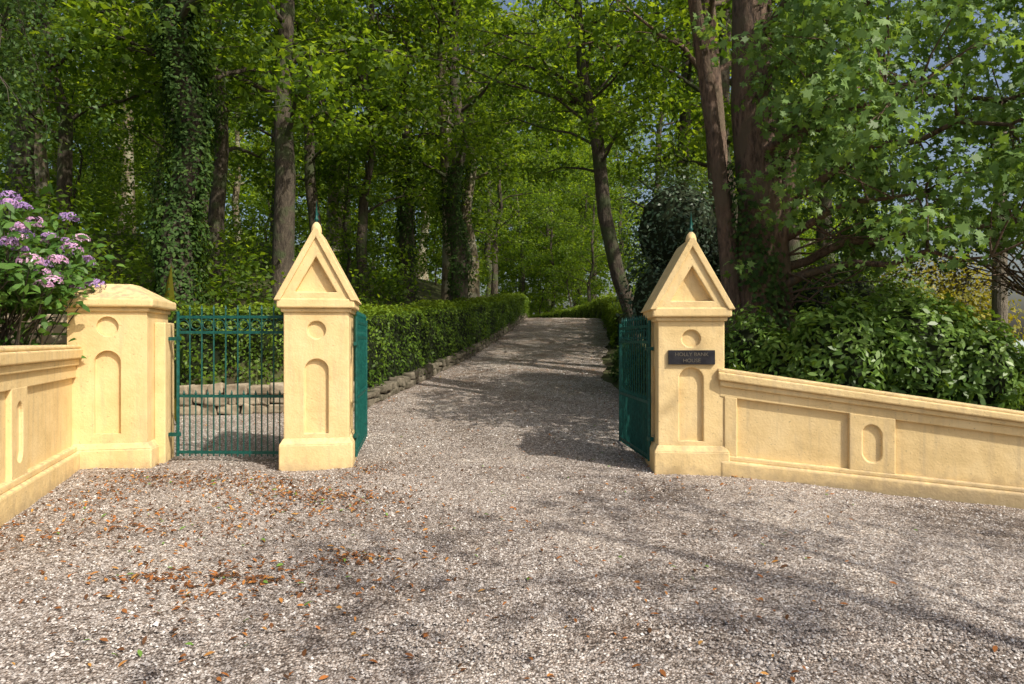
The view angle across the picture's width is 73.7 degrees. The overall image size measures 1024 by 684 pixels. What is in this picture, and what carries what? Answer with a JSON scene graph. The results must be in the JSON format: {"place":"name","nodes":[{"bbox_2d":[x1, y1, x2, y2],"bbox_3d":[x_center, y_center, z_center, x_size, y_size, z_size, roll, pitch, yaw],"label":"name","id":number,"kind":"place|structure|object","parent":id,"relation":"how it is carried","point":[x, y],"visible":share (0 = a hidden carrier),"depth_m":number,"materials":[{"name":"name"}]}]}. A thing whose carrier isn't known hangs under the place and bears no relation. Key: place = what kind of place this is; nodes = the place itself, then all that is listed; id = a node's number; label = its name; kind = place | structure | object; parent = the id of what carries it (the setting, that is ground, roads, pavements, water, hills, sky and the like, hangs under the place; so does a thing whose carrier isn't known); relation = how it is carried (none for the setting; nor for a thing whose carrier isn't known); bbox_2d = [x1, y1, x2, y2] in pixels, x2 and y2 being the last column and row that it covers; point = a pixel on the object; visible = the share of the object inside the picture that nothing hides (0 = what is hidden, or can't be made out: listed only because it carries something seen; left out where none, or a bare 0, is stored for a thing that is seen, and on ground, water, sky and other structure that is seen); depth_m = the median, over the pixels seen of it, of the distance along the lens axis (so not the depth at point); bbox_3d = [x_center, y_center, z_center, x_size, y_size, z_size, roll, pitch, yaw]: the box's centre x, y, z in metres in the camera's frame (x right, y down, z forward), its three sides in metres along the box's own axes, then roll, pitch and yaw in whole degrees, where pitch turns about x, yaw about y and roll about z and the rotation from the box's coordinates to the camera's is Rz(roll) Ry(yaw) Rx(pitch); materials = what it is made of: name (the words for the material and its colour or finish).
{"place":"outdoors","nodes":[
{"label":"outdoors","id":0,"kind":"place"},
{"bbox_2d":[59,297,175,310],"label":"cap slab","id":1,"kind":"structure","parent":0,"point":[127,302],"depth_m":7.98,"materials":[{"name":"beige stone"}]},
{"bbox_2d":[68,284,171,301],"bbox_3d":[-4.830,-0.609,8.420,0.957,0.182,0.907,0,0,-11],"label":"cap pyramid","id":2,"kind":"object","parent":1,"relation":"on","point":[122,291],"visible":0.51,"depth_m":8.12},
{"bbox_2d":[1,228,631,404],"bbox_3d":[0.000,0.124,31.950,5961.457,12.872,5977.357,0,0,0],"label":"ground","id":3,"kind":"structure","parent":0,"point":[435,290],"depth_m":17.74,"materials":[{"name":"green plant"}]},
{"bbox_2d":[2,0,38,230],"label":"beech tree","id":4,"kind":"object","parent":3,"relation":"on","point":[18,159],"visible":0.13,"depth_m":17.82,"materials":[{"name":"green plant"}]},
{"bbox_2d":[0,378,71,483],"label":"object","id":5,"kind":"object","parent":3,"relation":"on","point":[49,420],"visible":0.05,"depth_m":6.96,"materials":[{"name":"beige stone"}]},
{"bbox_2d":[6,386,26,480],"bbox_3d":[-4.455,0.814,6.137,0.055,0.818,0.420,0,0,-20],"label":"pilaster","id":6,"kind":"object","parent":5,"relation":"attached to","point":[16,432],"visible":0.94,"depth_m":6.06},
{"bbox_2d":[0,366,75,391],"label":"top rail","id":7,"kind":"object","parent":5,"relation":"attached to","point":[19,380],"visible":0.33,"depth_m":6.56,"materials":[{"name":"beige stone"}]},
{"bbox_2d":[0,359,79,375],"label":"cornice","id":8,"kind":"structure","parent":7,"relation":"on","point":[15,369],"depth_m":6.49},
{"bbox_2d":[0,349,82,365],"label":"coping","id":9,"kind":"object","parent":8,"relation":"on","point":[16,358],"visible":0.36,"depth_m":6.41,"materials":[{"name":"beige stone"}]},
{"bbox_2d":[0,452,79,525],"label":"plinth","id":10,"kind":"structure","parent":3,"relation":"on","point":[22,496],"depth_m":6.41,"materials":[{"name":"beige stone"}]},
{"bbox_2d":[0,446,76,494],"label":"plinth step","id":11,"kind":"object","parent":10,"relation":"on","point":[5,486],"visible":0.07,"depth_m":6.62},
{"bbox_2d":[0,0,122,183],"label":"birch tree","id":12,"kind":"object","parent":3,"relation":"on","point":[11,95],"visible":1,"depth_m":10.53,"materials":[{"name":"green plant"}]},
{"bbox_2d":[0,182,124,358],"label":"hydrangea bush","id":13,"kind":"object","parent":3,"relation":"on","point":[30,289],"visible":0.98,"depth_m":7.47,"materials":[{"name":"green plant"}]},
{"bbox_2d":[4,55,139,225],"bbox_3d":[-14.713,-6.499,22.795,3.951,6.257,4.021,0,0,42],"label":"sapling tree","id":14,"kind":"object","parent":3,"relation":"on","point":[104,152],"visible":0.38,"depth_m":22.80,"materials":[{"name":"green plant"}]},
{"bbox_2d":[0,0,157,228],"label":"beech tree","id":15,"kind":"object","parent":3,"relation":"on","point":[43,174],"visible":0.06,"depth_m":21.18,"materials":[{"name":"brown plant"}]},
{"bbox_2d":[49,115,134,225],"bbox_3d":[-17.085,-6.747,27.657,3.307,5.237,3.366,0,0,-33],"label":"sapling tree","id":16,"kind":"object","parent":3,"relation":"on","point":[76,161],"visible":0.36,"depth_m":27.74,"materials":[{"name":"green plant"}]},
{"bbox_2d":[52,0,171,184],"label":"beech tree","id":17,"kind":"object","parent":3,"relation":"on","point":[147,148],"visible":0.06,"depth_m":33.13,"materials":[{"name":"green plant"}]},
{"bbox_2d":[77,445,158,468],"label":"plinth","id":18,"kind":"structure","parent":3,"relation":"on","point":[129,458],"depth_m":8.01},
{"bbox_2d":[72,439,157,450],"bbox_3d":[-4.830,1.226,8.420,0.964,0.072,0.885,0,0,-11],"label":"plinth chamfer","id":19,"kind":"object","parent":18,"relation":"on","point":[117,446],"visible":0.25,"depth_m":8.02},
{"bbox_2d":[67,311,167,443],"bbox_3d":[-4.830,0.420,8.420,0.860,1.560,0.820,0,0,-11],"label":"shaft","id":20,"kind":"object","parent":19,"relation":"on","point":[113,391],"visible":0.94,"depth_m":8.06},
{"bbox_2d":[154,322,173,462],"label":"pilaster","id":21,"kind":"structure","parent":20,"relation":"attached to","point":[163,386],"depth_m":8.37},
{"bbox_2d":[168,305,283,456],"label":"pedestrian gate","id":22,"kind":"structure","parent":21,"relation":"attached to","point":[177,339],"depth_m":8.47,"materials":[{"name":"teal metal"}]},
{"bbox_2d":[0,0,244,265],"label":"beech tree","id":23,"kind":"object","parent":3,"relation":"on","point":[64,170],"visible":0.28,"depth_m":14.91,"materials":[{"name":"green plant"}]},
{"bbox_2d":[44,0,234,232],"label":"beech tree","id":24,"kind":"object","parent":3,"relation":"on","point":[127,156],"visible":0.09,"depth_m":29.60,"materials":[{"name":"green plant"}]},
{"bbox_2d":[95,83,228,225],"bbox_3d":[-13.056,-7.095,25.706,4.466,6.949,4.388,0,0,-24],"label":"sapling tree","id":25,"kind":"object","parent":3,"relation":"on","point":[136,166],"visible":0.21,"depth_m":25.55,"materials":[{"name":"green plant"}]},
{"bbox_2d":[60,0,302,155],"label":"beech tree","id":26,"kind":"object","parent":3,"relation":"on","point":[138,122],"visible":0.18,"depth_m":20.75,"materials":[{"name":"green plant"}]},
{"bbox_2d":[29,0,348,312],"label":"ivy clad tree","id":27,"kind":"object","parent":3,"relation":"on","point":[176,249],"visible":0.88,"depth_m":12.70,"materials":[{"name":"green plant"}]},
{"bbox_2d":[161,295,283,384],"bbox_3d":[-4.994,0.062,12.503,3.923,1.860,1.312,0,0,-7],"label":"privet hedge","id":28,"kind":"object","parent":3,"relation":"on","point":[231,349],"visible":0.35,"depth_m":12.14,"materials":[{"name":"green plant"}]},
{"bbox_2d":[198,21,272,239],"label":"beech tree","id":29,"kind":"object","parent":3,"relation":"on","point":[235,194],"visible":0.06,"depth_m":42.93,"materials":[{"name":"green plant"}]},
{"bbox_2d":[89,0,390,286],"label":"beech tree","id":30,"kind":"object","parent":3,"relation":"on","point":[216,212],"visible":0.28,"depth_m":17.05,"materials":[{"name":"green plant"}]},
{"bbox_2d":[58,0,430,310],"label":"beech tree","id":31,"kind":"object","parent":3,"relation":"on","point":[287,115],"visible":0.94,"depth_m":13.91,"materials":[{"name":"green plant"}]},
{"bbox_2d":[225,131,305,243],"bbox_3d":[-14.352,-8.349,39.330,4.760,7.538,4.844,0,0,27],"label":"sapling tree","id":32,"kind":"object","parent":3,"relation":"on","point":[254,205],"visible":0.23,"depth_m":38.89,"materials":[{"name":"green plant"}]},
{"bbox_2d":[180,381,353,415],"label":"rubble stone wall","id":33,"kind":"structure","parent":3,"relation":"on","point":[220,386],"depth_m":11.77,"materials":[{"name":"beige stone"}]},
{"bbox_2d":[207,0,366,248],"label":"beech tree","id":34,"kind":"object","parent":3,"relation":"on","point":[298,140],"visible":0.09,"depth_m":29.24,"materials":[{"name":"green plant"}]},
{"bbox_2d":[196,0,403,234],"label":"beech tree","id":35,"kind":"object","parent":3,"relation":"on","point":[308,180],"visible":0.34,"depth_m":19.43,"materials":[{"name":"green plant"}]},
{"bbox_2d":[0,152,633,314],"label":"undergrowth","id":36,"kind":"object","parent":3,"relation":"on","point":[135,263],"visible":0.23,"depth_m":16.17,"materials":[{"name":"green plant"}]},
{"bbox_2d":[279,439,356,470],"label":"plinth","id":37,"kind":"structure","parent":3,"relation":"on","point":[310,457],"depth_m":7.99,"materials":[{"name":"beige stone"}]},
{"bbox_2d":[279,429,353,444],"bbox_3d":[-2.360,1.166,8.400,0.829,0.072,0.829,0,0,-9],"label":"plinth chamfer","id":38,"kind":"object","parent":37,"relation":"on","point":[320,441],"visible":0.62,"depth_m":8.01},
{"bbox_2d":[284,312,352,438],"bbox_3d":[-2.360,0.398,8.400,0.745,1.505,0.745,0,0,-9],"label":"shaft","id":39,"kind":"object","parent":37,"relation":"on","point":[318,374],"visible":0.98,"depth_m":8.06,"materials":[{"name":"beige stone"}]},
{"bbox_2d":[281,308,355,314],"bbox_3d":[-2.360,-0.375,8.400,0.800,0.050,0.800,0,0,-9],"label":"neck moulding","id":40,"kind":"object","parent":39,"relation":"on","point":[351,311],"visible":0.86,"depth_m":8.01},
{"bbox_2d":[276,298,358,310],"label":"cap slab","id":41,"kind":"structure","parent":40,"relation":"on","point":[311,303],"depth_m":7.97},
{"bbox_2d":[282,238,349,298],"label":"gable","id":42,"kind":"structure","parent":41,"relation":"on","point":[315,275],"depth_m":8.01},
{"bbox_2d":[273,228,361,304],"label":"gable roof","id":43,"kind":"structure","parent":42,"relation":"on","point":[333,260],"depth_m":7.96,"materials":[{"name":"beige stone"}]},
{"bbox_2d":[353,311,366,456],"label":"driveway gate","id":44,"kind":"structure","parent":39,"relation":"attached to","point":[360,379],"depth_m":9.03,"materials":[{"name":"teal metal"}]},
{"bbox_2d":[221,0,423,262],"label":"beech tree","id":45,"kind":"object","parent":3,"relation":"on","point":[329,214],"visible":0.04,"depth_m":24.68,"materials":[{"name":"green plant"}]},
{"bbox_2d":[295,106,422,279],"bbox_3d":[-4.898,-4.183,21.024,3.945,6.248,4.015,0,0,29],"label":"sapling tree","id":46,"kind":"object","parent":3,"relation":"on","point":[339,186],"visible":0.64,"depth_m":20.92,"materials":[{"name":"green plant"}]},
{"bbox_2d":[254,0,483,304],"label":"beech tree","id":47,"kind":"object","parent":3,"relation":"on","point":[364,202],"visible":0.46,"depth_m":20.17,"materials":[{"name":"green plant"}]},
{"bbox_2d":[353,172,430,267],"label":"sapling tree","id":48,"kind":"object","parent":3,"relation":"on","point":[384,211],"visible":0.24,"depth_m":29.76,"materials":[{"name":"green plant"}]},
{"bbox_2d":[305,0,527,305],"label":"ivy clad tree","id":49,"kind":"object","parent":3,"relation":"on","point":[405,226],"visible":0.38,"depth_m":22.71,"materials":[{"name":"green plant"}]},
{"bbox_2d":[353,292,530,391],"bbox_3d":[-1.002,-0.784,31.329,3.385,3.538,37.597,0,0,3],"label":"privet hedge","id":50,"kind":"object","parent":3,"relation":"on","point":[401,340],"visible":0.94,"depth_m":15.97,"materials":[{"name":"green plant"}]},
{"bbox_2d":[308,0,584,302],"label":"beech tree","id":51,"kind":"object","parent":3,"relation":"on","point":[445,272],"visible":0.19,"depth_m":23.78,"materials":[{"name":"green plant"}]},
{"bbox_2d":[367,314,527,407],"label":"rubble stone wall","id":52,"kind":"structure","parent":3,"relation":"on","point":[392,386],"depth_m":15.50,"materials":[{"name":"beige stone"}]},
{"bbox_2d":[0,0,902,316],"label":"distant trees","id":53,"kind":"object","parent":3,"relation":"on","point":[566,142],"visible":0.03,"depth_m":73.15,"materials":[{"name":"green plant"}]},
{"bbox_2d":[373,1,529,226],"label":"beech tree","id":54,"kind":"object","parent":3,"relation":"on","point":[422,189],"visible":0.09,"depth_m":29.10,"materials":[{"name":"green plant"}]},
{"bbox_2d":[339,0,583,300],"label":"ivy clad tree","id":55,"kind":"object","parent":3,"relation":"on","point":[458,279],"visible":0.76,"depth_m":21.26,"materials":[{"name":"green plant"}]},
{"bbox_2d":[414,136,514,287],"bbox_3d":[-2.217,-4.822,27.165,4.703,7.318,4.621,0,0,3],"label":"sapling tree","id":56,"kind":"object","parent":3,"relation":"on","point":[435,259],"visible":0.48,"depth_m":26.59,"materials":[{"name":"green plant"}]},
{"bbox_2d":[391,0,574,300],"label":"beech tree","id":57,"kind":"object","parent":3,"relation":"on","point":[466,209],"visible":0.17,"depth_m":26.29,"materials":[{"name":"green plant"}]},
{"bbox_2d":[435,63,554,296],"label":"beech tree","id":58,"kind":"object","parent":3,"relation":"on","point":[489,242],"visible":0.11,"depth_m":44.87,"materials":[{"name":"green plant"}]},
{"bbox_2d":[424,54,571,296],"bbox_3d":[-1.298,-8.229,33.975,7.249,12.933,7.420,0,0,-45],"label":"beech tree","id":59,"kind":"object","parent":3,"relation":"on","point":[532,201],"visible":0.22,"depth_m":33.78,"materials":[{"name":"green plant"}]},
{"bbox_2d":[481,147,572,297],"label":"beech tree","id":60,"kind":"object","parent":3,"relation":"on","point":[529,277],"visible":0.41,"depth_m":61.03,"materials":[{"name":"green plant"}]},
{"bbox_2d":[506,234,565,313],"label":"sapling tree","id":61,"kind":"object","parent":3,"relation":"on","point":[540,291],"visible":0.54,"depth_m":58.53,"materials":[{"name":"green plant"}]},
{"bbox_2d":[505,130,593,311],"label":"beech tree","id":62,"kind":"object","parent":3,"relation":"on","point":[548,157],"visible":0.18,"depth_m":65.03,"materials":[{"name":"green plant"}]},
{"bbox_2d":[373,0,731,352],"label":"leaning ivy tree","id":63,"kind":"object","parent":3,"relation":"on","point":[595,123],"visible":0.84,"depth_m":16.30,"materials":[{"name":"green plant"}]},
{"bbox_2d":[511,155,609,310],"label":"beech tree","id":64,"kind":"object","parent":3,"relation":"on","point":[542,257],"visible":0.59,"depth_m":56.18,"materials":[{"name":"green plant"}]},
{"bbox_2d":[537,221,603,311],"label":"sapling tree","id":65,"kind":"object","parent":3,"relation":"on","point":[581,300],"visible":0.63,"depth_m":53.95,"materials":[{"name":"green plant"}]},
{"bbox_2d":[528,292,624,347],"bbox_3d":[2.768,-1.114,41.803,5.011,2.728,41.729,0,0,-8],"label":"privet hedge","id":66,"kind":"object","parent":3,"relation":"on","point":[604,309],"visible":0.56,"depth_m":32.80,"materials":[{"name":"green plant"}]},
{"bbox_2d":[535,145,631,305],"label":"beech tree","id":67,"kind":"object","parent":3,"relation":"on","point":[586,201],"visible":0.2,"depth_m":59.61,"materials":[{"name":"green plant"}]},
{"bbox_2d":[541,156,638,302],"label":"beech tree","id":68,"kind":"object","parent":3,"relation":"on","point":[593,237],"visible":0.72,"depth_m":49.81,"materials":[{"name":"green plant"}]},
{"bbox_2d":[572,111,664,287],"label":"beech tree","id":69,"kind":"object","parent":3,"relation":"on","point":[621,242],"visible":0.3,"depth_m":56.15,"materials":[{"name":"green plant"}]},
{"bbox_2d":[608,340,647,396],"bbox_3d":[3.034,0.807,15.503,2.028,2.059,10.434,0,0,0],"label":"fuchsia shrub","id":70,"kind":"object","parent":3,"relation":"on","point":[616,366],"visible":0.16,"depth_m":14.73,"materials":[{"name":"green plant"}]},
{"bbox_2d":[562,4,732,267],"bbox_3d":[7.150,-8.813,34.340,9.998,15.765,8.398,0,0,21],"label":"beech tree","id":71,"kind":"object","parent":3,"relation":"on","point":[659,129],"visible":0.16,"depth_m":33.98,"materials":[{"name":"green plant"}]},
{"bbox_2d":[541,0,777,185],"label":"beech tree","id":72,"kind":"object","parent":3,"relation":"on","point":[687,120],"visible":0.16,"depth_m":23.01,"materials":[{"name":"green plant"}]},
{"bbox_2d":[612,162,736,358],"bbox_3d":[3.633,-1.438,13.717,3.366,4.254,2.297,0,0,-16],"label":"holly bush","id":73,"kind":"object","parent":3,"relation":"on","point":[663,231],"visible":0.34,"depth_m":13.12,"materials":[{"name":"green plant"}]},
{"bbox_2d":[524,0,834,213],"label":"beech tree","id":74,"kind":"object","parent":3,"relation":"on","point":[616,28],"visible":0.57,"depth_m":14.25,"materials":[{"name":"green plant"}]},
{"bbox_2d":[645,447,729,475],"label":"plinth","id":75,"kind":"structure","parent":3,"relation":"on","point":[696,463],"depth_m":7.71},
{"bbox_2d":[650,441,728,452],"bbox_3d":[2.060,1.211,8.120,0.829,0.069,0.829,0,0,4],"label":"plinth chamfer","id":76,"kind":"object","parent":75,"relation":"on","point":[654,446],"visible":0.48,"depth_m":7.73,"materials":[{"name":"stone"}]},
{"bbox_2d":[651,321,723,445],"bbox_3d":[2.060,0.477,8.120,0.745,1.437,0.745,0,0,4],"label":"shaft","id":77,"kind":"object","parent":76,"relation":"on","point":[687,405],"visible":0.92,"depth_m":7.77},
{"bbox_2d":[647,317,726,322],"bbox_3d":[2.060,-0.261,8.120,0.800,0.048,0.800,0,0,4],"label":"neck moulding","id":78,"kind":"object","parent":77,"relation":"on","point":[655,319],"visible":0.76,"depth_m":7.72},
{"bbox_2d":[643,307,731,318],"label":"cap slab","id":79,"kind":"structure","parent":78,"relation":"on","point":[697,312],"depth_m":7.68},
{"bbox_2d":[658,248,726,307],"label":"gable","id":80,"kind":"structure","parent":79,"relation":"on","point":[692,285],"depth_m":7.71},
{"bbox_2d":[641,237,734,312],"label":"gable roof","id":81,"kind":"structure","parent":80,"relation":"on","point":[671,270],"depth_m":7.68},
{"bbox_2d":[668,350,714,364],"bbox_3d":[2.033,0.174,7.731,0.520,0.162,0.032,0,0,4],"label":"plaque","id":82,"kind":"object","parent":77,"relation":"attached to","point":[673,359],"visible":1,"depth_m":7.72,"materials":[{"name":"metal"}]},
{"bbox_2d":[567,0,908,222],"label":"beech tree","id":83,"kind":"object","parent":3,"relation":"on","point":[726,83],"visible":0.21,"depth_m":17.69,"materials":[{"name":"green plant"}]},
{"bbox_2d":[724,301,782,372],"bbox_3d":[3.214,0.592,9.776,1.302,2.334,2.233,0,0,0],"label":"ivy mound","id":84,"kind":"object","parent":3,"relation":"on","point":[742,343],"visible":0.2,"depth_m":9.39,"materials":[{"name":"green plant"}]},
{"bbox_2d":[653,0,904,272],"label":"beech tree","id":85,"kind":"object","parent":3,"relation":"on","point":[794,244],"visible":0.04,"depth_m":18.97,"materials":[{"name":"green plant"}]},
{"bbox_2d":[671,0,1007,264],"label":"beech tree","id":86,"kind":"object","parent":3,"relation":"on","point":[826,202],"visible":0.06,"depth_m":20.92,"materials":[{"name":"green plant"}]},
{"bbox_2d":[681,0,1023,342],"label":"maple tree","id":87,"kind":"object","parent":3,"relation":"on","point":[757,265],"visible":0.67,"depth_m":9.12,"materials":[{"name":"green plant"}]},
{"bbox_2d":[791,240,947,329],"bbox_3d":[6.384,-0.199,13.017,4.761,3.632,2.506,0,0,-26],"label":"hawthorn bush","id":88,"kind":"object","parent":3,"relation":"on","point":[829,294],"visible":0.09,"depth_m":12.40,"materials":[{"name":"green plant"}]},
{"bbox_2d":[721,461,1023,508],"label":"plinth","id":89,"kind":"structure","parent":3,"relation":"on","point":[910,488],"depth_m":7.32,"materials":[{"name":"beige stone"}]},
{"bbox_2d":[730,456,1023,492],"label":"plinth step","id":90,"kind":"object","parent":89,"relation":"on","point":[869,473],"visible":0.46,"depth_m":7.35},
{"bbox_2d":[737,399,1023,487],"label":"wall panel","id":91,"kind":"object","parent":3,"relation":"on","point":[776,432],"visible":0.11,"depth_m":7.35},
{"bbox_2d":[724,397,736,456],"bbox_3d":[2.471,0.957,7.719,0.140,0.689,0.055,0,0,13],"label":"pilaster","id":92,"kind":"object","parent":91,"relation":"attached to","point":[730,424],"visible":0.94,"depth_m":7.69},
{"bbox_2d":[718,368,1023,422],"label":"wall coping","id":93,"kind":"structure","parent":91,"relation":"on","point":[836,386],"depth_m":7.38,"materials":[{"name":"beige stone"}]},
{"bbox_2d":[848,413,894,473],"bbox_3d":[3.894,1.099,7.392,0.460,0.656,0.055,0,0,13],"label":"pilaster","id":94,"kind":"object","parent":91,"relation":"attached to","point":[871,443],"visible":1,"depth_m":7.39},
{"bbox_2d":[720,386,1023,436],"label":"top rail","id":95,"kind":"object","parent":91,"relation":"attached to","point":[765,397],"visible":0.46,"depth_m":7.38,"materials":[{"name":"beige stone"}]},
{"bbox_2d":[720,380,1023,427],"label":"cornice","id":96,"kind":"structure","parent":91,"relation":"attached to","point":[859,402],"depth_m":7.35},
{"bbox_2d":[745,282,1023,410],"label":"laurel shrub","id":97,"kind":"object","parent":3,"relation":"on","point":[929,351],"visible":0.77,"depth_m":8.54,"materials":[{"name":"green plant"}]},
{"bbox_2d":[874,246,1023,352],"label":"autumn bush","id":98,"kind":"object","parent":3,"relation":"on","point":[975,301],"visible":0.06,"depth_m":16.91,"materials":[{"name":"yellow plant"}]},
{"bbox_2d":[879,202,1023,304],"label":"cotoneaster tree","id":99,"kind":"object","parent":3,"relation":"on","point":[1014,285],"visible":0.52,"depth_m":10.89,"materials":[{"name":"green plant"}]},
{"bbox_2d":[991,96,1007,345],"bbox_3d":[10.000,-1.250,13.985,0.500,7.501,0.330,0,0,0],"label":"telegraph pole","id":100,"kind":"object","parent":3,"relation":"on","point":[999,306],"visible":0.02,"depth_m":13.90,"materials":[{"name":"brown wood"}]},
{"bbox_3d":[-6.930,1.110,8.525,2.540,1.180,1.550,0,0,0],"label":"garden terrace","id":101,"kind":"object","parent":3,"relation":"on","visible":0},
{"bbox_2d":[0,314,66,343],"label":"stone wall","id":102,"kind":"structure","parent":101,"relation":"on","point":[61,339],"depth_m":8.68,"materials":[{"name":"stone"}]},
{"bbox_2d":[0,318,1023,683],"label":"gravel driveway","id":103,"kind":"structure","parent":0,"point":[530,342],"depth_m":4.64,"materials":[{"name":"grey gravel"}]},
{"bbox_2d":[0,317,1006,683],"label":"fallen leaves","id":104,"kind":"object","parent":103,"relation":"on","point":[278,579],"visible":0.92,"depth_m":5.18,"materials":[{"name":"brown plant"}]},
{"bbox_2d":[619,315,653,460],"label":"driveway gate","id":105,"kind":"structure","parent":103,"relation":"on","point":[634,421],"depth_m":8.84,"materials":[{"name":"teal metal"}]},
{"bbox_2d":[0,0,1023,339],"label":"sky","id":106,"kind":"structure","parent":0,"point":[982,58],"materials":[{"name":"blue"}]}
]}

